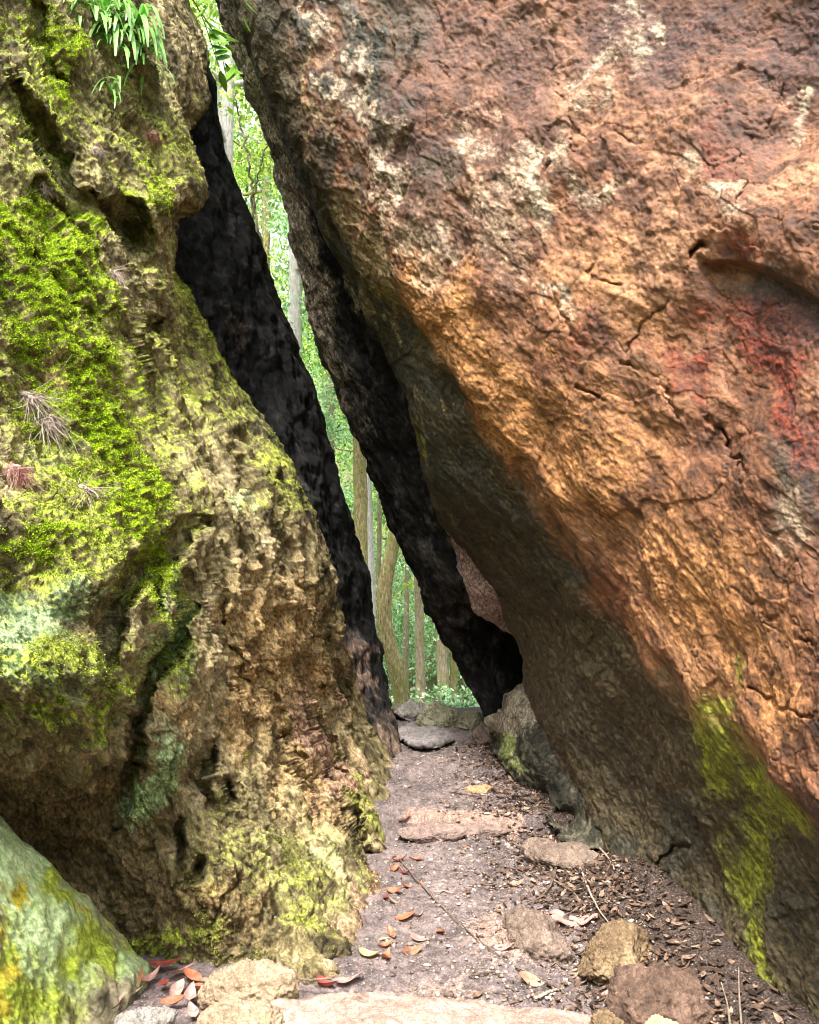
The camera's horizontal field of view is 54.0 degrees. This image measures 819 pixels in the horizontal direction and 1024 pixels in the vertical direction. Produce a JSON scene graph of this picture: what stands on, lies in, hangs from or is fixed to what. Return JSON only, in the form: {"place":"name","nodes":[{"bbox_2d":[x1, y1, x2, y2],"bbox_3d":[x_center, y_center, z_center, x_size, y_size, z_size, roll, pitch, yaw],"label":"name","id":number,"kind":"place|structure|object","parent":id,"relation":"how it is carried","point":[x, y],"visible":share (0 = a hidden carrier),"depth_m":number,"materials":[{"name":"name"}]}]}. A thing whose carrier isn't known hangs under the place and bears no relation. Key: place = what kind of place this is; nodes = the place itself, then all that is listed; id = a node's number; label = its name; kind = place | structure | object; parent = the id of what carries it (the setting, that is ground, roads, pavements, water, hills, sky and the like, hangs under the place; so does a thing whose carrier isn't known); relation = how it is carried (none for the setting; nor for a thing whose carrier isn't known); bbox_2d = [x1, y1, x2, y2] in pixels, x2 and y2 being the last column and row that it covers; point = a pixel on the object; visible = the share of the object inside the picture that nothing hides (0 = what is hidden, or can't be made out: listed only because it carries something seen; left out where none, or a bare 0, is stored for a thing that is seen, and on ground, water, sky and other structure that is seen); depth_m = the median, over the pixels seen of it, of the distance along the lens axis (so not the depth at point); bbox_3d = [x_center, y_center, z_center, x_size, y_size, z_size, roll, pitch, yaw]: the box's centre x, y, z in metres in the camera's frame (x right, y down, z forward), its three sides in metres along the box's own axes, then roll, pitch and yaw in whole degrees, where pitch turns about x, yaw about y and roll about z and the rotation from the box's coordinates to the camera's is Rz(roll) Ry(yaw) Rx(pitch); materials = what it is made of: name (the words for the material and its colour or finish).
{"place":"outdoors","nodes":[
{"label":"outdoors","id":0,"kind":"place"},
{"bbox_2d":[192,0,319,359],"label":"sky","id":1,"kind":"structure","parent":0,"point":[253,121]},
{"bbox_2d":[306,365,479,707],"bbox_3d":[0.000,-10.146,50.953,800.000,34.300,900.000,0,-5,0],"label":"ground","id":2,"kind":"structure","parent":0,"point":[429,684],"depth_m":34.11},
{"bbox_2d":[0,0,393,984],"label":"mossy boulder","id":3,"kind":"object","parent":2,"relation":"on","point":[104,842],"visible":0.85,"depth_m":3.38,"materials":[{"name":"stone"}]},
{"bbox_2d":[4,356,80,439],"bbox_3d":[-1.331,-0.374,2.831,0.297,0.388,0.355,-4,-6,40],"label":"root tuft","id":4,"kind":"object","parent":3,"relation":"attached to","point":[31,397],"visible":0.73,"depth_m":2.84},
{"bbox_2d":[39,181,69,202],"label":"root tuft","id":5,"kind":"object","parent":3,"relation":"on","point":[42,185],"visible":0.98,"depth_m":3.35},
{"bbox_2d":[86,135,121,165],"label":"root tuft","id":6,"kind":"object","parent":3,"relation":"attached to","point":[99,150],"visible":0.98,"depth_m":3.74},
{"bbox_2d":[91,75,120,107],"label":"strap fern","id":7,"kind":"object","parent":3,"relation":"attached to","point":[113,90],"visible":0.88,"depth_m":3.93,"materials":[{"name":"green plant"}]},
{"bbox_2d":[91,17,129,68],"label":"strap fern","id":8,"kind":"object","parent":3,"relation":"on","point":[125,48],"visible":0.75,"depth_m":3.99,"materials":[{"name":"green plant"}]},
{"bbox_2d":[86,0,166,62],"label":"strap fern","id":9,"kind":"object","parent":3,"relation":"attached to","point":[138,21],"visible":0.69,"depth_m":4.06,"materials":[{"name":"green plant"}]},
{"bbox_2d":[123,27,169,91],"bbox_3d":[-1.367,-2.341,4.158,0.248,0.382,0.216,-2,-5,26],"label":"strap fern","id":10,"kind":"object","parent":3,"relation":"attached to","point":[140,57],"visible":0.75,"depth_m":4.16,"materials":[{"name":"green plant"}]},
{"bbox_2d":[140,124,166,151],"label":"root tuft","id":11,"kind":"object","parent":3,"relation":"attached to","point":[151,134],"visible":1,"depth_m":4.20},
{"bbox_2d":[138,51,175,95],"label":"strap fern","id":12,"kind":"object","parent":3,"relation":"on","point":[142,77],"visible":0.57,"depth_m":4.30,"materials":[{"name":"green plant"}]},
{"bbox_2d":[0,0,390,963],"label":"moss","id":13,"kind":"object","parent":3,"relation":"on","point":[54,396],"visible":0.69,"depth_m":3.05,"materials":[{"name":"plant"}]},
{"bbox_2d":[0,457,57,495],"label":"root tuft","id":14,"kind":"object","parent":13,"relation":"on","point":[17,472],"visible":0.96,"depth_m":2.63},
{"bbox_2d":[21,388,90,462],"bbox_3d":[-1.302,-0.295,2.832,0.242,0.318,0.331,-4,-6,40],"label":"root tuft","id":15,"kind":"object","parent":13,"relation":"on","point":[53,423],"visible":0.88,"depth_m":2.84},
{"bbox_2d":[59,471,119,515],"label":"root tuft","id":16,"kind":"object","parent":13,"relation":"attached to","point":[88,489],"visible":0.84,"depth_m":2.75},
{"bbox_2d":[63,0,129,33],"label":"strap fern","id":17,"kind":"object","parent":13,"relation":"on","point":[103,5],"visible":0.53,"depth_m":3.96,"materials":[{"name":"green plant"}]},
{"bbox_2d":[102,262,134,298],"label":"root tuft","id":18,"kind":"object","parent":13,"relation":"attached to","point":[114,274],"visible":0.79,"depth_m":3.50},
{"bbox_2d":[192,0,231,92],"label":"leafy sprig","id":19,"kind":"object","parent":3,"relation":"hanging from","point":[215,37],"visible":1,"depth_m":5.34,"materials":[{"name":"green plant"}]},
{"bbox_2d":[200,10,242,82],"bbox_3d":[-1.338,-3.379,5.825,0.227,0.491,0.322,-4,-6,39],"label":"leafy sprig","id":20,"kind":"object","parent":3,"relation":"hanging from","point":[231,73],"visible":0.76,"depth_m":5.85,"materials":[{"name":"green plant"}]},
{"bbox_2d":[240,0,255,30],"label":"leafy sprig","id":21,"kind":"object","parent":3,"relation":"hanging from","point":[249,6],"visible":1,"depth_m":5.02,"materials":[{"name":"green plant"}]},
{"bbox_2d":[189,0,252,187],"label":"forest tree","id":22,"kind":"object","parent":2,"relation":"on","point":[226,102],"visible":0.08,"depth_m":10.92,"materials":[{"name":"green plant"}]},
{"bbox_2d":[233,89,253,218],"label":"bare sapling","id":23,"kind":"object","parent":2,"relation":"on","point":[251,179],"visible":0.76,"depth_m":8.49,"materials":[{"name":"brown plant"}]},
{"bbox_2d":[209,65,279,192],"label":"forest tree","id":24,"kind":"object","parent":2,"relation":"on","point":[236,134],"visible":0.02,"depth_m":23.01,"materials":[{"name":"green plant"}]},
{"bbox_2d":[253,145,267,247],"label":"bare sapling","id":25,"kind":"object","parent":2,"relation":"on","point":[256,220],"visible":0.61,"depth_m":8.49,"materials":[{"name":"brown plant"}]},
{"bbox_2d":[233,89,301,357],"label":"forest tree","id":26,"kind":"object","parent":2,"relation":"on","point":[295,288],"visible":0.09,"depth_m":13.20,"materials":[{"name":"green plant"}]},
{"bbox_2d":[233,110,322,376],"bbox_3d":[-4.530,-5.519,18.454,7.053,20.304,5.653,0,-5,0],"label":"forest tree","id":27,"kind":"object","parent":2,"relation":"on","point":[266,243],"visible":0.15,"depth_m":18.47,"materials":[{"name":"green plant"}]},
{"bbox_2d":[201,20,367,565],"bbox_3d":[-1.479,-3.336,14.840,4.905,15.382,5.954,2,-5,-25],"label":"forest tree","id":28,"kind":"object","parent":2,"relation":"on","point":[360,509],"visible":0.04,"depth_m":13.96,"materials":[{"name":"green plant"}]},
{"bbox_2d":[174,66,401,757],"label":"rock wall","id":29,"kind":"structure","parent":2,"relation":"on","point":[222,269],"depth_m":6.10,"materials":[{"name":"stone"}]},
{"bbox_2d":[189,0,436,661],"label":"forest","id":30,"kind":"object","parent":2,"relation":"on","point":[281,276],"visible":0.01,"depth_m":29.61,"materials":[{"name":"green plant"}]},
{"bbox_2d":[259,192,375,626],"bbox_3d":[-0.557,-3.477,15.998,4.740,15.844,4.988,-3,-5,34],"label":"forest tree","id":31,"kind":"object","parent":2,"relation":"on","point":[371,559],"visible":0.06,"depth_m":15.61,"materials":[{"name":"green plant"}]},
{"bbox_2d":[233,88,410,707],"bbox_3d":[-0.415,-2.228,11.959,5.086,12.295,4.621,2,-5,-27],"label":"forest tree","id":32,"kind":"object","parent":2,"relation":"on","point":[398,679],"depth_m":11.29,"materials":[{"name":"green plant"}]},
{"bbox_2d":[270,227,381,637],"bbox_3d":[-1.656,-2.451,19.196,5.476,14.302,5.958,0,-5,0],"label":"forest tree","id":33,"kind":"object","parent":2,"relation":"on","point":[379,539],"visible":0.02,"depth_m":18.99,"materials":[{"name":"green plant"}]},
{"bbox_2d":[303,353,353,509],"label":"forest tree","id":34,"kind":"object","parent":2,"relation":"on","point":[332,442],"visible":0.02,"depth_m":20.04,"materials":[{"name":"green plant"}]},
{"bbox_2d":[304,354,425,702],"bbox_3d":[-0.490,-2.442,14.738,5.234,13.585,5.723,0,-5,0],"label":"forest tree","id":35,"kind":"object","parent":2,"relation":"on","point":[420,677],"visible":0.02,"depth_m":14.85,"materials":[{"name":"brown plant"}]},
{"bbox_2d":[215,0,522,718],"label":"leaning slab","id":36,"kind":"structure","parent":2,"relation":"on","point":[374,407],"depth_m":6.14,"materials":[{"name":"stone"}]},
{"bbox_2d":[445,530,510,633],"bbox_3d":[0.974,0.279,6.322,1.858,1.352,0.686,4,-6,-45],"label":"pink rock","id":37,"kind":"object","parent":36,"relation":"on","point":[484,601],"visible":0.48,"depth_m":5.70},
{"bbox_2d":[328,417,409,686],"bbox_3d":[0.893,-2.669,18.199,7.413,14.580,5.242,-2,-5,22],"label":"forest tree","id":38,"kind":"object","parent":2,"relation":"on","point":[405,659],"visible":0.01,"depth_m":17.78,"materials":[{"name":"brown plant"}]},
{"bbox_2d":[322,370,449,701],"bbox_3d":[0.669,-2.369,14.690,4.745,13.433,5.160,0,-5,0],"label":"forest tree","id":39,"kind":"object","parent":2,"relation":"on","point":[442,664],"visible":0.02,"depth_m":13.76,"materials":[{"name":"brown plant"}]},
{"bbox_2d":[376,546,413,627],"bbox_3d":[-1.101,2.321,17.086,3.874,3.915,3.203,-1,-5,8],"label":"shrub","id":40,"kind":"object","parent":2,"relation":"on","point":[403,585],"visible":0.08,"depth_m":16.63,"materials":[{"name":"green plant"}]},
{"bbox_2d":[353,487,436,662],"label":"forest tree","id":41,"kind":"object","parent":2,"relation":"on","point":[432,651],"depth_m":25.60,"materials":[{"name":"green plant"}]},
{"bbox_2d":[375,595,414,689],"bbox_3d":[-1.498,2.488,16.091,2.354,3.426,3.461,2,-5,-19],"label":"shrub","id":42,"kind":"object","parent":2,"relation":"on","point":[395,604],"visible":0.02,"depth_m":15.16,"materials":[{"name":"green plant"}]},
{"bbox_2d":[335,433,468,693],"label":"undergrowth","id":43,"kind":"object","parent":2,"relation":"on","point":[430,631],"visible":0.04,"depth_m":21.79,"materials":[{"name":"green plant"}]},
{"bbox_2d":[397,550,457,702],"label":"forest tree","id":44,"kind":"object","parent":2,"relation":"on","point":[453,673],"depth_m":15.72,"materials":[{"name":"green plant"}]},
{"bbox_2d":[409,602,449,679],"bbox_3d":[1.100,3.287,21.905,2.557,2.743,2.805,-4,-6,39],"label":"shrub","id":45,"kind":"object","parent":2,"relation":"on","point":[431,634],"visible":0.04,"depth_m":21.58,"materials":[{"name":"green plant"}]},
{"bbox_2d":[388,680,476,707],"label":"shrub","id":46,"kind":"object","parent":2,"relation":"on","point":[436,694],"visible":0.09,"depth_m":13.13,"materials":[{"name":"green plant"}]},
{"bbox_2d":[438,686,478,707],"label":"shrub","id":47,"kind":"object","parent":2,"relation":"on","point":[472,702],"visible":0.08,"depth_m":10.30,"materials":[{"name":"green plant"}]},
{"bbox_2d":[231,0,818,1017],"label":"orange boulder","id":48,"kind":"object","parent":2,"relation":"on","point":[573,246],"visible":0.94,"depth_m":3.49,"materials":[{"name":"stone"}]},
{"bbox_2d":[484,679,603,848],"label":"broken block","id":49,"kind":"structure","parent":2,"relation":"on","point":[523,752],"depth_m":5.18,"materials":[{"name":"stone"}]},
{"bbox_2d":[122,706,818,1023],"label":"path","id":50,"kind":"structure","parent":0,"point":[154,993],"depth_m":3.47,"materials":[{"name":"soil"}]},
{"bbox_2d":[0,815,153,1023],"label":"lichen boulder","id":51,"kind":"object","parent":50,"relation":"on","point":[68,954],"visible":0.92,"depth_m":2.59,"materials":[{"name":"stone"}]},
{"bbox_2d":[138,967,142,984],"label":"fallen leaf","id":52,"kind":"object","parent":50,"relation":"on","point":[140,975],"visible":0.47,"depth_m":2.91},
{"bbox_2d":[113,1005,177,1023],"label":"stone","id":53,"kind":"object","parent":50,"relation":"on","point":[164,1014],"visible":1,"depth_m":2.60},
{"bbox_2d":[141,965,159,981],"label":"fallen leaf","id":54,"kind":"object","parent":50,"relation":"on","point":[150,976],"visible":0.98,"depth_m":2.97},
{"bbox_2d":[148,957,181,965],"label":"fallen leaf","id":55,"kind":"object","parent":50,"relation":"on","point":[161,963],"visible":1,"depth_m":3.06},
{"bbox_2d":[159,994,184,1003],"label":"fallen leaf","id":56,"kind":"object","parent":50,"relation":"on","point":[172,999],"visible":1,"depth_m":2.78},
{"bbox_2d":[169,978,184,995],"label":"fallen leaf","id":57,"kind":"object","parent":50,"relation":"on","point":[177,987],"visible":0.88,"depth_m":2.86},
{"bbox_2d":[166,962,194,973],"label":"fallen leaf","id":58,"kind":"object","parent":50,"relation":"on","point":[180,970],"visible":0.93,"depth_m":2.99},
{"bbox_2d":[184,981,196,1000],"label":"fallen leaf","id":59,"kind":"object","parent":50,"relation":"on","point":[190,992],"visible":1,"depth_m":2.82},
{"bbox_2d":[183,968,201,980],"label":"fallen leaf","id":60,"kind":"object","parent":50,"relation":"on","point":[192,974],"visible":1,"depth_m":2.95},
{"bbox_2d":[187,1001,198,1016],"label":"fallen leaf","id":61,"kind":"object","parent":50,"relation":"on","point":[193,1009],"visible":1,"depth_m":2.71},
{"bbox_2d":[196,990,284,1023],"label":"stone","id":62,"kind":"object","parent":50,"relation":"on","point":[232,1007],"visible":1,"depth_m":2.57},
{"bbox_2d":[197,958,300,1009],"bbox_3d":[-0.557,1.658,2.799,0.368,0.180,0.198,0,-5,0],"label":"stone","id":63,"kind":"object","parent":50,"relation":"on","point":[248,979],"visible":0.79,"depth_m":2.75,"materials":[{"name":"stone"}]},
{"bbox_2d":[297,976,329,981],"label":"twig","id":64,"kind":"object","parent":50,"relation":"on","point":[305,979],"visible":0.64,"depth_m":2.87,"materials":[{"name":"wood"}]},
{"bbox_2d":[316,975,338,985],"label":"fallen leaf","id":65,"kind":"object","parent":50,"relation":"on","point":[325,982],"visible":0.88,"depth_m":2.95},
{"bbox_2d":[334,970,362,982],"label":"fallen leaf","id":66,"kind":"object","parent":50,"relation":"on","point":[343,979],"visible":1,"depth_m":2.96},
{"bbox_2d":[359,947,379,955],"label":"fallen leaf","id":67,"kind":"object","parent":50,"relation":"on","point":[364,951],"visible":1,"depth_m":3.15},
{"bbox_2d":[381,947,389,957],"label":"fallen leaf","id":68,"kind":"object","parent":50,"relation":"on","point":[386,954],"visible":1,"depth_m":3.14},
{"bbox_2d":[387,924,395,937],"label":"fallen leaf","id":69,"kind":"object","parent":50,"relation":"on","point":[390,931],"visible":1,"depth_m":3.35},
{"bbox_2d":[268,990,516,1023],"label":"stone step","id":70,"kind":"object","parent":50,"relation":"on","point":[376,1007],"visible":0.73,"depth_m":2.64,"materials":[{"name":"stone"}]},
{"bbox_2d":[386,885,401,892],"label":"fallen leaf","id":71,"kind":"object","parent":50,"relation":"on","point":[392,889],"visible":1,"depth_m":3.82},
{"bbox_2d":[395,910,415,919],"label":"fallen leaf","id":72,"kind":"object","parent":50,"relation":"on","point":[403,916],"visible":1,"depth_m":3.54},
{"bbox_2d":[393,699,425,721],"bbox_3d":[0.033,1.811,7.263,0.388,0.217,0.423,0,-5,0],"label":"crest rock","id":73,"kind":"object","parent":50,"relation":"on","point":[409,710],"visible":0.57,"depth_m":7.12,"materials":[{"name":"grey stone"}]},
{"bbox_2d":[403,945,422,955],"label":"fallen leaf","id":74,"kind":"object","parent":50,"relation":"on","point":[413,950],"visible":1,"depth_m":3.18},
{"bbox_2d":[410,933,428,940],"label":"fallen leaf","id":75,"kind":"object","parent":50,"relation":"on","point":[416,937],"visible":1,"depth_m":3.32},
{"bbox_2d":[398,722,454,748],"bbox_3d":[0.140,1.822,6.603,0.474,0.100,0.888,0,-5,0],"label":"crest rock","id":76,"kind":"object","parent":50,"relation":"on","point":[413,738],"visible":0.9,"depth_m":6.39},
{"bbox_2d":[397,822,465,843],"bbox_3d":[0.126,1.828,4.577,0.393,0.114,0.157,0,-5,0],"label":"stone step","id":77,"kind":"object","parent":50,"relation":"on","point":[428,832],"visible":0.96,"depth_m":4.53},
{"bbox_2d":[414,700,459,728],"bbox_3d":[0.249,1.770,6.943,0.429,0.272,0.370,0,-5,0],"label":"crest rock","id":78,"kind":"object","parent":50,"relation":"on","point":[440,714],"visible":0.82,"depth_m":6.84,"materials":[{"name":"stone"}]},
{"bbox_2d":[399,858,499,955],"bbox_3d":[0.139,1.772,3.659,0.027,0.021,1.171,2,-5,-20],"label":"twig","id":79,"kind":"object","parent":50,"relation":"on","point":[417,880],"visible":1,"depth_m":3.61,"materials":[{"name":"wood"}]},
{"bbox_2d":[455,710,484,729],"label":"crest rock","id":80,"kind":"object","parent":50,"relation":"on","point":[471,719],"visible":0.81,"depth_m":6.78,"materials":[{"name":"stone"}]},
{"bbox_2d":[464,784,491,793],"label":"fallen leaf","id":81,"kind":"object","parent":50,"relation":"on","point":[483,788],"visible":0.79,"depth_m":5.21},
{"bbox_2d":[471,724,491,745],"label":"stone","id":82,"kind":"object","parent":50,"relation":"on","point":[479,735],"visible":0.57,"depth_m":6.37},
{"bbox_2d":[469,970,499,977],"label":"twig","id":83,"kind":"object","parent":50,"relation":"on","point":[484,972],"visible":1,"depth_m":2.99,"materials":[{"name":"wood"}]},
{"bbox_2d":[465,822,507,837],"bbox_3d":[0.417,1.855,4.665,0.308,0.105,0.138,0,-5,0],"label":"stone step","id":84,"kind":"object","parent":50,"relation":"on","point":[480,829],"visible":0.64,"depth_m":4.62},
{"bbox_2d":[493,942,513,950],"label":"fallen leaf","id":85,"kind":"object","parent":50,"relation":"on","point":[505,946],"visible":1,"depth_m":3.21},
{"bbox_2d":[519,971,542,986],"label":"fallen leaf","id":86,"kind":"object","parent":50,"relation":"on","point":[531,978],"visible":1,"depth_m":2.96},
{"bbox_2d":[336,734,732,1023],"bbox_3d":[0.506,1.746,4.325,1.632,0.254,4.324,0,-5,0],"label":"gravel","id":87,"kind":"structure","parent":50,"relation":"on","point":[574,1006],"depth_m":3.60,"materials":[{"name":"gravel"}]},
{"bbox_2d":[502,905,573,964],"bbox_3d":[0.525,1.740,3.297,0.260,0.191,0.388,0,-5,0],"label":"stone","id":88,"kind":"object","parent":50,"relation":"on","point":[536,935],"visible":0.81,"depth_m":3.21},
{"bbox_2d":[525,866,556,905],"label":"twig","id":89,"kind":"object","parent":50,"relation":"on","point":[549,886],"visible":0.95,"depth_m":3.80,"materials":[{"name":"wood"}]},
{"bbox_2d":[492,1007,590,1023],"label":"stone step","id":90,"kind":"object","parent":50,"relation":"on","point":[534,1015],"visible":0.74,"depth_m":2.62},
{"bbox_2d":[514,965,576,1001],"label":"twig","id":91,"kind":"object","parent":50,"relation":"on","point":[522,969],"visible":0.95,"depth_m":2.94,"materials":[{"name":"wood"}]},
{"bbox_2d":[533,987,564,999],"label":"twig","id":92,"kind":"object","parent":50,"relation":"on","point":[541,995],"visible":1,"depth_m":2.85,"materials":[{"name":"wood"}]},
{"bbox_2d":[542,909,566,916],"bbox_3d":[0.630,1.758,3.515,0.060,0.065,0.160,1,-5,-17],"label":"bark strip","id":93,"kind":"object","parent":50,"relation":"on","point":[558,912],"visible":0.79,"depth_m":3.47,"materials":[{"name":"beige plant"}]},
{"bbox_2d":[520,837,600,869],"bbox_3d":[0.788,1.806,4.207,0.470,0.176,0.288,-3,-5,31],"label":"stone","id":94,"kind":"object","parent":50,"relation":"on","point":[548,853],"visible":0.74,"depth_m":4.14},
{"bbox_2d":[549,876,585,912],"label":"twig","id":95,"kind":"object","parent":50,"relation":"on","point":[574,893],"visible":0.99,"depth_m":3.75,"materials":[{"name":"wood"}]},
{"bbox_2d":[551,914,588,928],"bbox_3d":[0.683,1.746,3.439,0.192,0.052,0.065,1,-5,-14],"label":"bark strip","id":96,"kind":"object","parent":50,"relation":"on","point":[556,917],"visible":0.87,"depth_m":3.42,"materials":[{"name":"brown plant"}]},
{"bbox_2d":[569,913,599,924],"bbox_3d":[0.745,1.734,3.433,0.130,0.059,0.061,-2,-5,29],"label":"bark strip","id":97,"kind":"object","parent":50,"relation":"on","point":[579,921],"visible":1,"depth_m":3.42,"materials":[{"name":"beige plant"}]},
{"bbox_2d":[579,866,607,921],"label":"twig","id":98,"kind":"object","parent":50,"relation":"on","point":[590,893],"visible":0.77,"depth_m":3.61,"materials":[{"name":"wood"}]},
{"bbox_2d":[589,1007,626,1023],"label":"stone","id":99,"kind":"object","parent":50,"relation":"on","point":[605,1015],"visible":0.66,"depth_m":2.57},
{"bbox_2d":[576,918,653,983],"bbox_3d":[0.784,1.675,3.043,0.266,0.247,0.332,-3,-5,33],"label":"stone","id":100,"kind":"object","parent":50,"relation":"on","point":[611,945],"visible":0.79,"depth_m":2.98,"materials":[{"name":"stone"}]},
{"bbox_2d":[433,742,799,1023],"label":"leaf litter","id":101,"kind":"object","parent":50,"relation":"on","point":[685,959],"visible":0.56,"depth_m":3.55,"materials":[{"name":"plant"}]},
{"bbox_2d":[594,877,644,903],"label":"twig","id":102,"kind":"object","parent":50,"relation":"on","point":[615,891],"visible":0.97,"depth_m":3.56,"materials":[{"name":"wood"}]},
{"bbox_2d":[605,960,714,1023],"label":"stone","id":103,"kind":"object","parent":50,"relation":"on","point":[639,993],"visible":0.94,"depth_m":2.58,"materials":[{"name":"stone"}]},
{"bbox_2d":[645,1014,678,1023],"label":"stone","id":104,"kind":"object","parent":50,"relation":"on","point":[656,1019],"visible":0.97,"depth_m":2.49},
{"bbox_2d":[721,982,730,1023],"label":"grass stalk","id":105,"kind":"object","parent":50,"relation":"on","point":[729,1018],"depth_m":2.49,"materials":[{"name":"beige plant"}]},
{"bbox_2d":[738,967,742,1023],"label":"grass stalk","id":106,"kind":"object","parent":50,"relation":"on","point":[740,1014],"depth_m":2.47,"materials":[{"name":"beige plant"}]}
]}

